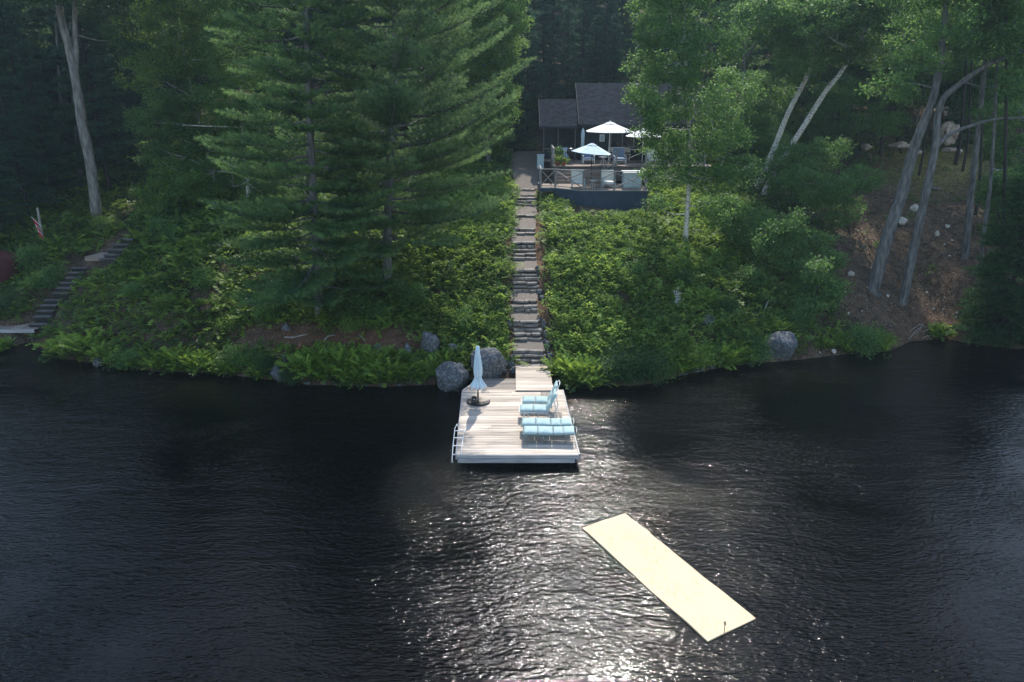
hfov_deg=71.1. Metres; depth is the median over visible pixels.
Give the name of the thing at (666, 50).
dark conifer
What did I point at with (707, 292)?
fern clump
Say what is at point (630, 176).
storage cabinet
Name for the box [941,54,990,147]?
dark conifer
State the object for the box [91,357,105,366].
boulder
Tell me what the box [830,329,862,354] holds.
fern clump
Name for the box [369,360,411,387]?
fern clump
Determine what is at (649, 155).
lounge chair
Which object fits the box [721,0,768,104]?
dark conifer
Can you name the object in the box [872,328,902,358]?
fern clump
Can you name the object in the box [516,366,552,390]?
gangway
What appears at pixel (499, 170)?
shore shrub
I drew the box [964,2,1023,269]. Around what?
slope tree
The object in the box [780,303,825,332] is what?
shore shrub
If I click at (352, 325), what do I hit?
shore shrub
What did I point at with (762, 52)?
dark conifer
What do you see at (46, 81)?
dark conifer
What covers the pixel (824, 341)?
fern clump
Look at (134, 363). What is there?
fern clump
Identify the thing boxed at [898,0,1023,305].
slender oak
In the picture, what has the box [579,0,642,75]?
dark conifer
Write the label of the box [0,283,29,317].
shore shrub
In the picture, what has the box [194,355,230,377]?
fern clump
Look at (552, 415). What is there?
side table
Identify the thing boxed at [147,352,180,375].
fern clump
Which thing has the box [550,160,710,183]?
deck
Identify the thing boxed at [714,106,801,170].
maple
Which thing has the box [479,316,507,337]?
shore shrub
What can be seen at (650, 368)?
shore shrub
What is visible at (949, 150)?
outcrop rock
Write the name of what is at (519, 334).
stone staircase
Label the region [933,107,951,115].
outcrop rock
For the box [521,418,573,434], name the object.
sun lounger
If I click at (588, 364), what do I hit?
fern clump
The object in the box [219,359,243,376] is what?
fern clump
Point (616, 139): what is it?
window
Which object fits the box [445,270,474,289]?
shore shrub
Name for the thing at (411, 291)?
shore shrub
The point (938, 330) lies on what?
fern clump
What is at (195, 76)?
forest tree
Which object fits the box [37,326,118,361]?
fern clump
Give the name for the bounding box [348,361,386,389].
fern clump
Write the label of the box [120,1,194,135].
dark conifer
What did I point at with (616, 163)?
terrace railing
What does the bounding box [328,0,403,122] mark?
dark conifer
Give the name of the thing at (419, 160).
white pine
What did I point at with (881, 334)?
shore shrub
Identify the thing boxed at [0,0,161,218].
maple
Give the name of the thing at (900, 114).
maple
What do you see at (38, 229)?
canada flag
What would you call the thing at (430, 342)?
boulder
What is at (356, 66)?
dark conifer
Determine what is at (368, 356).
fern clump
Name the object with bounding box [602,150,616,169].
stair railing
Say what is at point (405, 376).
fern clump
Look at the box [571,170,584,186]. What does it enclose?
lounge chair
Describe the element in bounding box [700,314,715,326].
boulder
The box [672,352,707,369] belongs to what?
fern clump
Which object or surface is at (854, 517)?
lake
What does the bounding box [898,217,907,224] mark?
boulder
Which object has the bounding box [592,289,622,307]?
shore shrub
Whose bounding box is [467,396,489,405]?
umbrella base
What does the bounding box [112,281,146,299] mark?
shore shrub
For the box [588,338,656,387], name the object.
shore shrub
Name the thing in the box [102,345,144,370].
shore shrub
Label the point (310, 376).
fern clump
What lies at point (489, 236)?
shore shrub
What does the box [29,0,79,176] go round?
forest maple
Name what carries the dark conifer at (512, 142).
on the hillside
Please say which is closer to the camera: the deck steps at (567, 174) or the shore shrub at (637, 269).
the shore shrub at (637, 269)
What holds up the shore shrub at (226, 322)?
on the hillside
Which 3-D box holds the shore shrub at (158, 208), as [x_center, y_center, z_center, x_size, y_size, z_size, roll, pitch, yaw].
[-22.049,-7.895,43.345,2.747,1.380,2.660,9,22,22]
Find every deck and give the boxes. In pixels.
[538,182,647,210]
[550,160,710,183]
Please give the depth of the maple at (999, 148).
46.49 m
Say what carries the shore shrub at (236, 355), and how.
on the hillside
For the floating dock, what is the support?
on the lake
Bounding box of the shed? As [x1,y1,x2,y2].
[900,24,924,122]
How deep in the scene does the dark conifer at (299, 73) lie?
65.13 m
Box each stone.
[508,361,514,367]
[536,289,542,294]
[541,319,546,328]
[544,340,550,348]
[547,353,552,360]
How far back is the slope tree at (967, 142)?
53.12 m
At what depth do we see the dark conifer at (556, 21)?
64.32 m
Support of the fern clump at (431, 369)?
on the hillside
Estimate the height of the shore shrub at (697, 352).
1.207 m
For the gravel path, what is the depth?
41.15 m
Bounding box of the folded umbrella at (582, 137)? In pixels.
[581,129,584,146]
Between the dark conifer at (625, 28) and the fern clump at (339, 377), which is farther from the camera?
the dark conifer at (625, 28)
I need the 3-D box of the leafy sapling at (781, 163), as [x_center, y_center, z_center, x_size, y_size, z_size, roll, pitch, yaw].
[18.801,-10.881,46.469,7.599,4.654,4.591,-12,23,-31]
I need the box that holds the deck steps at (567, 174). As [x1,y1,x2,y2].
[556,169,600,182]
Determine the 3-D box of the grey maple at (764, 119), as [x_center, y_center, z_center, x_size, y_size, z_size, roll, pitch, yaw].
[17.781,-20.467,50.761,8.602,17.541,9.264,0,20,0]
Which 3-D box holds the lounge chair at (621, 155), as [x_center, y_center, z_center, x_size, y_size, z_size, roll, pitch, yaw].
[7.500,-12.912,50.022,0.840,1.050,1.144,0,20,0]
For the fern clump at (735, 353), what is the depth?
33.01 m
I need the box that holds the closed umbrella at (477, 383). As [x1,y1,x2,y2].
[470,345,486,401]
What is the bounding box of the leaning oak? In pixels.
[852,0,990,298]
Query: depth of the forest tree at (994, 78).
59.38 m
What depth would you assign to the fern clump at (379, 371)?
30.85 m
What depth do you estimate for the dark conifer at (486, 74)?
61.87 m
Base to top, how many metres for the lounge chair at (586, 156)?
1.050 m
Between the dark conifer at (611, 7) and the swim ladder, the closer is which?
the swim ladder
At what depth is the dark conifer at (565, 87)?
60.13 m
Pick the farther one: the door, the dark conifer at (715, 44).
the dark conifer at (715, 44)
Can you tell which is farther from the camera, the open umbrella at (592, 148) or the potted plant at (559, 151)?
the potted plant at (559, 151)
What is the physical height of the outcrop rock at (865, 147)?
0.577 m
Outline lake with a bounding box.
[0,339,1023,681]
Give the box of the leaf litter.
[810,156,1009,339]
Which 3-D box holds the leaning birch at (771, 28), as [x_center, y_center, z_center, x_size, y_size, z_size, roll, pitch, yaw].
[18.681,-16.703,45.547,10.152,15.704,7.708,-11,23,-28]
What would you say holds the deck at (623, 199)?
on the hillside
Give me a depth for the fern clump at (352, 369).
30.74 m
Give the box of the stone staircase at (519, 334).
[511,188,546,365]
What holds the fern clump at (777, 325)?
on the hillside
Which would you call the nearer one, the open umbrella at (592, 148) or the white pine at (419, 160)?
the white pine at (419, 160)
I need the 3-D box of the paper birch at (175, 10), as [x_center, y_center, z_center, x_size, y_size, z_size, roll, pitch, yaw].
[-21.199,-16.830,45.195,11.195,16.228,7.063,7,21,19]
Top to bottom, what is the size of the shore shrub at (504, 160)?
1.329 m
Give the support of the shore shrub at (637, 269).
on the hillside
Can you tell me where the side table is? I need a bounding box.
[549,412,561,424]
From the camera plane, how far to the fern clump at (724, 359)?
32.79 m
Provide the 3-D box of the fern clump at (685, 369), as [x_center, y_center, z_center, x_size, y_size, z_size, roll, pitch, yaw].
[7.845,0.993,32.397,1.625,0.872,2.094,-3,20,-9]
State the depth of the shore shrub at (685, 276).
36.13 m
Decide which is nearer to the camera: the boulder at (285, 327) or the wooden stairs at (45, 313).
the boulder at (285, 327)
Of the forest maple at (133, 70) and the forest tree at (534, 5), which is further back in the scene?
the forest tree at (534, 5)
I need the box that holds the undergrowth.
[0,95,1023,374]
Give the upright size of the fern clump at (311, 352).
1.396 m
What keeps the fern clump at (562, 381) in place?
on the hillside
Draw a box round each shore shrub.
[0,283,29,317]
[0,292,26,313]
[9,242,49,269]
[20,260,71,290]
[87,213,119,230]
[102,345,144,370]
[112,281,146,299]
[121,199,175,219]
[151,290,180,310]
[188,263,224,289]
[208,311,239,331]
[208,354,236,372]
[222,340,262,370]
[246,348,281,376]
[247,290,287,322]
[277,367,303,385]
[332,308,367,333]
[338,289,392,319]
[390,278,432,307]
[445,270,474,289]
[448,302,482,331]
[462,292,492,311]
[476,226,502,246]
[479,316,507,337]
[488,162,514,175]
[494,152,515,167]
[552,312,579,329]
[554,250,578,264]
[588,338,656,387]
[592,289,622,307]
[619,260,649,279]
[624,342,680,388]
[658,359,682,379]
[667,267,695,284]
[675,336,726,370]
[710,296,747,317]
[734,261,783,291]
[738,330,779,365]
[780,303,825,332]
[806,284,850,311]
[831,321,874,349]
[840,322,894,359]
[877,328,897,344]
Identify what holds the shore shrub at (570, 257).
on the hillside
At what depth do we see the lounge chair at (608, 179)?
46.34 m
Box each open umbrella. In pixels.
[572,142,610,183]
[586,120,633,164]
[625,128,660,158]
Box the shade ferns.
[0,136,447,378]
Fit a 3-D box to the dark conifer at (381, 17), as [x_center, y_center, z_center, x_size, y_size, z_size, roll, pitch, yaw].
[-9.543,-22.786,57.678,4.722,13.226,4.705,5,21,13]
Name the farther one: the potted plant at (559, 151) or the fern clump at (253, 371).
the potted plant at (559, 151)
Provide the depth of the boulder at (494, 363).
30.70 m
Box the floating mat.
[582,514,755,641]
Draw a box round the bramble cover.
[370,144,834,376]
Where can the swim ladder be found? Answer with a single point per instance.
(458, 437)
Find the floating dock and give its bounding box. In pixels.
[455,378,579,462]
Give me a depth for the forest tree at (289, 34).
54.19 m
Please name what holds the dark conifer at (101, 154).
on the hillside
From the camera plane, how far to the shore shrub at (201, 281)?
35.84 m
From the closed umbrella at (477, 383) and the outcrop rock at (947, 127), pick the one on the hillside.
the outcrop rock at (947, 127)
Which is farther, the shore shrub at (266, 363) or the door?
the door
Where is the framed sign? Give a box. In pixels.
[599,134,604,141]
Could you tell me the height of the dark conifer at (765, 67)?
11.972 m
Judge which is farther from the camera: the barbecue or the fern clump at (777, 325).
the barbecue
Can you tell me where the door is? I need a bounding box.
[640,138,653,159]
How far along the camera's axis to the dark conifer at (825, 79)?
59.37 m
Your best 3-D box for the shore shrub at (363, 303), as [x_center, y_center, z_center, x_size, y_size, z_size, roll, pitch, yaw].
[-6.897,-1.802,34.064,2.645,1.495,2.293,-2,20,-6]
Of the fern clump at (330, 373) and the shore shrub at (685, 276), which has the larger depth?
the shore shrub at (685, 276)
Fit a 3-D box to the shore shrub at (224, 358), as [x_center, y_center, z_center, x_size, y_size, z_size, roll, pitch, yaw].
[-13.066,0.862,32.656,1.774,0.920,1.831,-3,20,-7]
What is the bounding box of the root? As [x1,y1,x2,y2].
[284,334,307,337]
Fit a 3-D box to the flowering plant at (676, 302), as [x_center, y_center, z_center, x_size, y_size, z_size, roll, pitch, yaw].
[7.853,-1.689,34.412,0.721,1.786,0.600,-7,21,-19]
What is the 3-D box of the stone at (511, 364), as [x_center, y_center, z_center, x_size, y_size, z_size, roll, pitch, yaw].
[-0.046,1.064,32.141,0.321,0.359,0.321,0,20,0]
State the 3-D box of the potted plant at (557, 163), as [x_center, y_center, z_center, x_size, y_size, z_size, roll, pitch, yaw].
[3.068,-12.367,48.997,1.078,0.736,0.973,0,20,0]
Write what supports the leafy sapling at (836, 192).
on the hillside
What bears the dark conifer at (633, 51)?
on the hillside
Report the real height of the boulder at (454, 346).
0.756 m
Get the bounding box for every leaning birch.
[728,0,873,188]
[761,0,930,194]
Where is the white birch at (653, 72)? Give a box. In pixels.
[618,0,768,240]
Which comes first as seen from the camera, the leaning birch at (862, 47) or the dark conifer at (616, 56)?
the leaning birch at (862, 47)
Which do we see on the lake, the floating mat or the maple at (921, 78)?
the floating mat
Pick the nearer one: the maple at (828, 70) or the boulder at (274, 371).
the boulder at (274, 371)
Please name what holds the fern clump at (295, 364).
on the hillside
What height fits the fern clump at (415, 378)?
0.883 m
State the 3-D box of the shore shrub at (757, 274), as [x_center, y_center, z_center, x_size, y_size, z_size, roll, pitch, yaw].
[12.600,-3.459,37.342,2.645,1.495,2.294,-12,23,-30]
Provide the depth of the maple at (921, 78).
56.97 m
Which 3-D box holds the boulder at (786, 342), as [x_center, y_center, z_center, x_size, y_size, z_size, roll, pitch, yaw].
[12.731,0.329,34.028,1.498,1.579,1.119,9,22,23]
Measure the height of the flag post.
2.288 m
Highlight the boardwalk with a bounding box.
[0,322,39,341]
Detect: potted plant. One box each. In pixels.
[547,145,566,157]
[549,155,561,165]
[558,155,570,165]
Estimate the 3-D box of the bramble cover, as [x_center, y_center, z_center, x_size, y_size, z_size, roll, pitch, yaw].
[5.098,-6.912,43.681,23.535,7.833,30.410,0,20,0]
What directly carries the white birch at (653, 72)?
on the hillside
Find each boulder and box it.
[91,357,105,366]
[269,365,285,381]
[281,323,289,330]
[403,343,412,353]
[421,331,439,352]
[436,361,469,391]
[446,344,456,350]
[471,348,506,377]
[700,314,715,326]
[765,331,797,359]
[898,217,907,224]
[909,204,918,211]
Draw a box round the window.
[610,132,634,147]
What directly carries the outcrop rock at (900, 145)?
on the hillside
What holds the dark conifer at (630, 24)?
on the hillside
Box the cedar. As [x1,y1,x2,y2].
[949,160,1023,348]
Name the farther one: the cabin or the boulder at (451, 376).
the cabin
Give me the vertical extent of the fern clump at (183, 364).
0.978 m
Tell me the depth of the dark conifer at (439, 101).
53.49 m
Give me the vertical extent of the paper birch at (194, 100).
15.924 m
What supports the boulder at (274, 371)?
on the hillside
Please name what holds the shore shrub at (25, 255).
on the hillside
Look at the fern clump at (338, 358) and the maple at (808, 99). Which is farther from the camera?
the maple at (808, 99)
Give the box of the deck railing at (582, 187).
[539,165,647,189]
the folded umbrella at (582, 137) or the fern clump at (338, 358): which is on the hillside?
the fern clump at (338, 358)
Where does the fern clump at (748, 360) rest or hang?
on the hillside
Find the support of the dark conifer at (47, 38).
on the hillside
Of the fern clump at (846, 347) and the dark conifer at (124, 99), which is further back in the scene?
the dark conifer at (124, 99)
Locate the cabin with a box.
[537,83,715,163]
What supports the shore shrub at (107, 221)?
on the hillside
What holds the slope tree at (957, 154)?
on the hillside
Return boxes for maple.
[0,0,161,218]
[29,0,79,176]
[62,1,110,183]
[105,0,155,141]
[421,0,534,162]
[706,0,807,167]
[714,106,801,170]
[749,81,828,145]
[766,5,881,113]
[789,71,903,163]
[847,21,944,152]
[880,0,981,136]
[946,14,1023,152]
[970,83,1023,182]
[973,165,1023,246]
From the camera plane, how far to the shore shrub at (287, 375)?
31.25 m
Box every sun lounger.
[519,388,558,417]
[521,380,559,411]
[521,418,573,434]
[522,426,576,443]
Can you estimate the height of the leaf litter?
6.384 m
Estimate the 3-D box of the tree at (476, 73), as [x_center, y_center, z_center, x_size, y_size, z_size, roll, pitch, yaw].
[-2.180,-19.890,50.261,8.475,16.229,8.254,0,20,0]
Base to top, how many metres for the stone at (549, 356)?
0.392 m
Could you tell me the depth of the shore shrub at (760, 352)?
33.37 m
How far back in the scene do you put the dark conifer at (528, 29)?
68.13 m
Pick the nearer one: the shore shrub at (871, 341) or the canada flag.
the shore shrub at (871, 341)
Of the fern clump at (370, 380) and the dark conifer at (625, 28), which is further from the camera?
the dark conifer at (625, 28)
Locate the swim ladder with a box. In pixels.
[452,424,466,458]
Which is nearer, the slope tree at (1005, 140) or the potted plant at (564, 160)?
the slope tree at (1005, 140)
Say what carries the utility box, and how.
on the hillside
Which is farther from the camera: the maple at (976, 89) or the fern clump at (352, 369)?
the maple at (976, 89)
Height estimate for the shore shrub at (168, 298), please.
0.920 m
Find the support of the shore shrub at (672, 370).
on the hillside
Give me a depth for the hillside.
38.42 m
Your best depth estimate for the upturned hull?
38.76 m
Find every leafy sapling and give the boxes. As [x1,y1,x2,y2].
[126,155,229,208]
[701,190,776,244]
[745,136,856,205]
[750,206,853,293]
[771,161,890,234]
[782,253,855,316]
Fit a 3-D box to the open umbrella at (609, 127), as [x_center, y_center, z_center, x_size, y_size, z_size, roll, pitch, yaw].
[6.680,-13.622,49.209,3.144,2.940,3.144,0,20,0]
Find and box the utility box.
[537,154,543,168]
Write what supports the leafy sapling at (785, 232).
on the hillside
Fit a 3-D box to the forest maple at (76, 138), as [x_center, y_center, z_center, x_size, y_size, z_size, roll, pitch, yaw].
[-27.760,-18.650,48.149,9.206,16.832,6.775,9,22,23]
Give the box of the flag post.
[36,208,43,237]
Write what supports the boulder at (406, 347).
on the hillside
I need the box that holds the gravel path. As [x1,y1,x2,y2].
[509,151,545,364]
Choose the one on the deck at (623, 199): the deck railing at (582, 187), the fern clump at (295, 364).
the deck railing at (582, 187)
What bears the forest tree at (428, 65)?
on the hillside
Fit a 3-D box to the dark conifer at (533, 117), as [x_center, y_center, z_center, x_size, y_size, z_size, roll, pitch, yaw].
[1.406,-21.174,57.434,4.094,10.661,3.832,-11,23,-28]
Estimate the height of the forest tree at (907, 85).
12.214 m
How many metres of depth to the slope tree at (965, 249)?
37.93 m
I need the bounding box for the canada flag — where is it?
[32,218,43,238]
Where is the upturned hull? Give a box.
[0,250,22,287]
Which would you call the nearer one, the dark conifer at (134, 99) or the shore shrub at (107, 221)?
the shore shrub at (107, 221)
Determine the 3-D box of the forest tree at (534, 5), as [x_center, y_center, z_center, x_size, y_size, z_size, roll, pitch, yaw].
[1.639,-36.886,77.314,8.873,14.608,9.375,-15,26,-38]
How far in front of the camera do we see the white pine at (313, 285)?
30.67 m
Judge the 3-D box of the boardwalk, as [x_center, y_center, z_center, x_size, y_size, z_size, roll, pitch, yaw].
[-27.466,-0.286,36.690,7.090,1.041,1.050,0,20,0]
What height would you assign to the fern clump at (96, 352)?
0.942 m
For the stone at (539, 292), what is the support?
on the hillside
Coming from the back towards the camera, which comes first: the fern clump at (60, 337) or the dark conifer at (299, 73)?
the dark conifer at (299, 73)
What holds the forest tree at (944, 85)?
on the hillside
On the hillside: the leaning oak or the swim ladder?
the leaning oak
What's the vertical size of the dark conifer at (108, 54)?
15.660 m
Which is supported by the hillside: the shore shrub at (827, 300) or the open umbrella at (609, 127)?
the shore shrub at (827, 300)
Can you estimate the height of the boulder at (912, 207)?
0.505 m
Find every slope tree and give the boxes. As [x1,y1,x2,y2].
[846,8,886,160]
[884,0,960,175]
[907,0,1022,214]
[927,0,1010,259]
[945,16,1001,171]
[946,27,1002,164]
[952,0,1022,285]
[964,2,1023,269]
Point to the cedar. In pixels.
(1009, 307)
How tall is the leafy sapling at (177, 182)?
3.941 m
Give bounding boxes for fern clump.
[0,335,16,351]
[33,332,78,362]
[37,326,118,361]
[81,338,124,361]
[98,344,132,363]
[118,351,148,368]
[134,347,162,374]
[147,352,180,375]
[151,342,197,370]
[166,353,197,373]
[178,349,218,376]
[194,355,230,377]
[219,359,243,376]
[242,361,271,379]
[276,350,328,379]
[287,340,334,373]
[298,361,336,383]
[314,342,362,373]
[315,354,342,383]
[326,364,360,386]
[333,355,375,388]
[347,344,398,381]
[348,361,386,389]
[355,356,405,382]
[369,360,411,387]
[390,356,419,383]
[397,362,430,383]
[411,354,444,382]
[423,349,464,364]
[540,350,595,386]
[557,354,610,392]
[557,362,595,389]
[580,357,619,387]
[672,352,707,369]
[672,353,704,379]
[687,287,724,305]
[707,346,740,369]
[715,337,755,369]
[729,338,759,366]
[758,315,796,333]
[812,334,836,348]
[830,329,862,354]
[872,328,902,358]
[925,321,957,341]
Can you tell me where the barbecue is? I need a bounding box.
[566,148,574,163]
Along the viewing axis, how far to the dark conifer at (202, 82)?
64.91 m
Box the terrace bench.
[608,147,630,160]
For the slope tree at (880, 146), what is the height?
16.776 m
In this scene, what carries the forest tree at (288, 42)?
on the hillside
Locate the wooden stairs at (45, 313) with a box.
[27,238,134,330]
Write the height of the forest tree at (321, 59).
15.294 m
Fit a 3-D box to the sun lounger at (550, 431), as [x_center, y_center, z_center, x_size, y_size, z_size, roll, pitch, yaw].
[1.338,3.309,25.433,1.929,0.482,0.572,1,20,2]
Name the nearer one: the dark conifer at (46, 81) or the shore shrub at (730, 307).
the shore shrub at (730, 307)
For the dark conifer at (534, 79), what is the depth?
60.43 m
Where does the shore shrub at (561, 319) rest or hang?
on the hillside
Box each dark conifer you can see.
[23,4,114,148]
[25,5,66,101]
[37,0,147,190]
[63,5,130,126]
[99,1,176,106]
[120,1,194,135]
[126,48,172,167]
[163,34,214,119]
[216,16,302,130]
[243,35,322,82]
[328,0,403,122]
[334,16,367,70]
[367,2,423,131]
[374,0,453,138]
[449,12,499,115]
[468,0,550,95]
[492,67,522,147]
[499,0,532,76]
[508,55,533,142]
[514,6,549,135]
[524,0,581,92]
[547,0,588,82]
[550,6,585,98]
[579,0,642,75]
[580,0,628,82]
[600,12,630,82]
[604,0,639,73]
[612,6,646,34]
[623,2,665,82]
[638,1,694,82]
[680,0,733,104]
[699,1,740,98]
[700,1,728,81]
[712,1,768,130]
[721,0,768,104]
[735,2,774,70]
[736,4,782,112]
[793,41,849,141]
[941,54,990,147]
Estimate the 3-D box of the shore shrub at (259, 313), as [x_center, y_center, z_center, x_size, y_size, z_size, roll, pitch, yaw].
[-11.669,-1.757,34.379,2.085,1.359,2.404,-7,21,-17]
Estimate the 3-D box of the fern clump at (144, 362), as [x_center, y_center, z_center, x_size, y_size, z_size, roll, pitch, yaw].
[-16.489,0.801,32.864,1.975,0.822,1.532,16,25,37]
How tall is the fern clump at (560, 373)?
1.252 m
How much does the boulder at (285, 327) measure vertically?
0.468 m
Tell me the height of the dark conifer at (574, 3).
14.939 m
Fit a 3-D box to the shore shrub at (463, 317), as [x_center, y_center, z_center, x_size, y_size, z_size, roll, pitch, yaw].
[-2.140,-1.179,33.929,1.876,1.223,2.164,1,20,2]
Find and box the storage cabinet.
[621,170,642,187]
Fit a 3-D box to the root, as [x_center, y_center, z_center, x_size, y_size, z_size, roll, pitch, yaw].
[-10.004,-0.215,33.194,1.110,0.197,0.207,0,20,0]
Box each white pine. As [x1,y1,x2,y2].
[194,0,412,318]
[276,0,537,279]
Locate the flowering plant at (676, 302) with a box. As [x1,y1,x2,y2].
[670,289,682,311]
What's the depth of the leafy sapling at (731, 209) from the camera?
39.55 m
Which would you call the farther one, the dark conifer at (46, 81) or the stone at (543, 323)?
the dark conifer at (46, 81)
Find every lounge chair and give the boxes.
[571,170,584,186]
[582,153,594,163]
[601,170,615,187]
[613,148,626,163]
[647,150,660,161]
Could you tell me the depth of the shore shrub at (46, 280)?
38.30 m
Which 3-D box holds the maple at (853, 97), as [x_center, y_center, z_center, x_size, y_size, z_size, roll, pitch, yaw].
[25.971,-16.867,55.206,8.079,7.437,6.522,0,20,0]
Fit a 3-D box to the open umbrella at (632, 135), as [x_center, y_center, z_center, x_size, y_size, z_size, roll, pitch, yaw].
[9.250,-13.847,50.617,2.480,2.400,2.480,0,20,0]
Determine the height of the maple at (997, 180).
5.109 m
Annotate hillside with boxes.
[0,0,1023,386]
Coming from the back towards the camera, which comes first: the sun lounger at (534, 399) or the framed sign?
the framed sign
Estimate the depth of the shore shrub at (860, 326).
34.80 m
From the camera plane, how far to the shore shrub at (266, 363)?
31.73 m
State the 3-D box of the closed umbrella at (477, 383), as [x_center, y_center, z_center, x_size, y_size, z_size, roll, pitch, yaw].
[-1.351,1.312,27.942,0.648,2.420,0.624,10,22,25]
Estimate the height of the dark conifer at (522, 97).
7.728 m
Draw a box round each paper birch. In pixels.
[104,0,238,181]
[116,0,292,200]
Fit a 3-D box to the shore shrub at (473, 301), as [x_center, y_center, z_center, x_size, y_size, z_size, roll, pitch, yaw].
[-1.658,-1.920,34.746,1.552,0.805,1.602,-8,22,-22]
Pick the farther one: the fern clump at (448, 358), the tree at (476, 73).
the tree at (476, 73)
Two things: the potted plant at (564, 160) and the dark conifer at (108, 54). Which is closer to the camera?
the potted plant at (564, 160)
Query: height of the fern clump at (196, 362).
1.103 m
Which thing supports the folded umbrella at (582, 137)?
on the deck at (578, 164)
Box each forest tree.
[0,0,60,96]
[155,0,238,144]
[210,0,325,139]
[262,0,381,135]
[268,30,335,119]
[389,0,490,120]
[514,0,563,50]
[879,8,926,124]
[923,10,974,118]
[960,57,1023,150]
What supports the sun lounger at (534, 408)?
on the floating dock
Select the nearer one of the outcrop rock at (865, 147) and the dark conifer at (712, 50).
the outcrop rock at (865, 147)
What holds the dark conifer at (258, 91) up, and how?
on the hillside
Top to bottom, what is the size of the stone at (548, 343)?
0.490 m
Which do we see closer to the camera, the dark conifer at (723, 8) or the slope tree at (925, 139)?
the slope tree at (925, 139)
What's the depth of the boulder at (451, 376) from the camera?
30.33 m
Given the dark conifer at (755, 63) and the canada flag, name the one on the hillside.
the dark conifer at (755, 63)
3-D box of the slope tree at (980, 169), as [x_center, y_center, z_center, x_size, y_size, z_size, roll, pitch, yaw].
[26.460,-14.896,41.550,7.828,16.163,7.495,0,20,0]
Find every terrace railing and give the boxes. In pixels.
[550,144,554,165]
[615,149,705,165]
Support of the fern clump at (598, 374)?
on the hillside
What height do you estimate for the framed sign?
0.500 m
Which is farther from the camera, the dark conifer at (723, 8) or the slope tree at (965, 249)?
the dark conifer at (723, 8)
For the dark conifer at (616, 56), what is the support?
on the hillside
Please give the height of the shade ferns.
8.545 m
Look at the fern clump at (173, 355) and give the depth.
32.53 m
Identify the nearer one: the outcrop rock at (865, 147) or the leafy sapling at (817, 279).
the leafy sapling at (817, 279)
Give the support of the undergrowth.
on the hillside
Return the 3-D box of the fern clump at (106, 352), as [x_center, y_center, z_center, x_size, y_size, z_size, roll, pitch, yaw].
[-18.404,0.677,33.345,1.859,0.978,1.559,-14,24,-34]
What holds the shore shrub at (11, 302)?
on the hillside
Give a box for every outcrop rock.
[861,144,872,150]
[888,141,909,148]
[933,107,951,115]
[940,121,959,145]
[941,147,962,153]
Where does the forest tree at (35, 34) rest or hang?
on the hillside

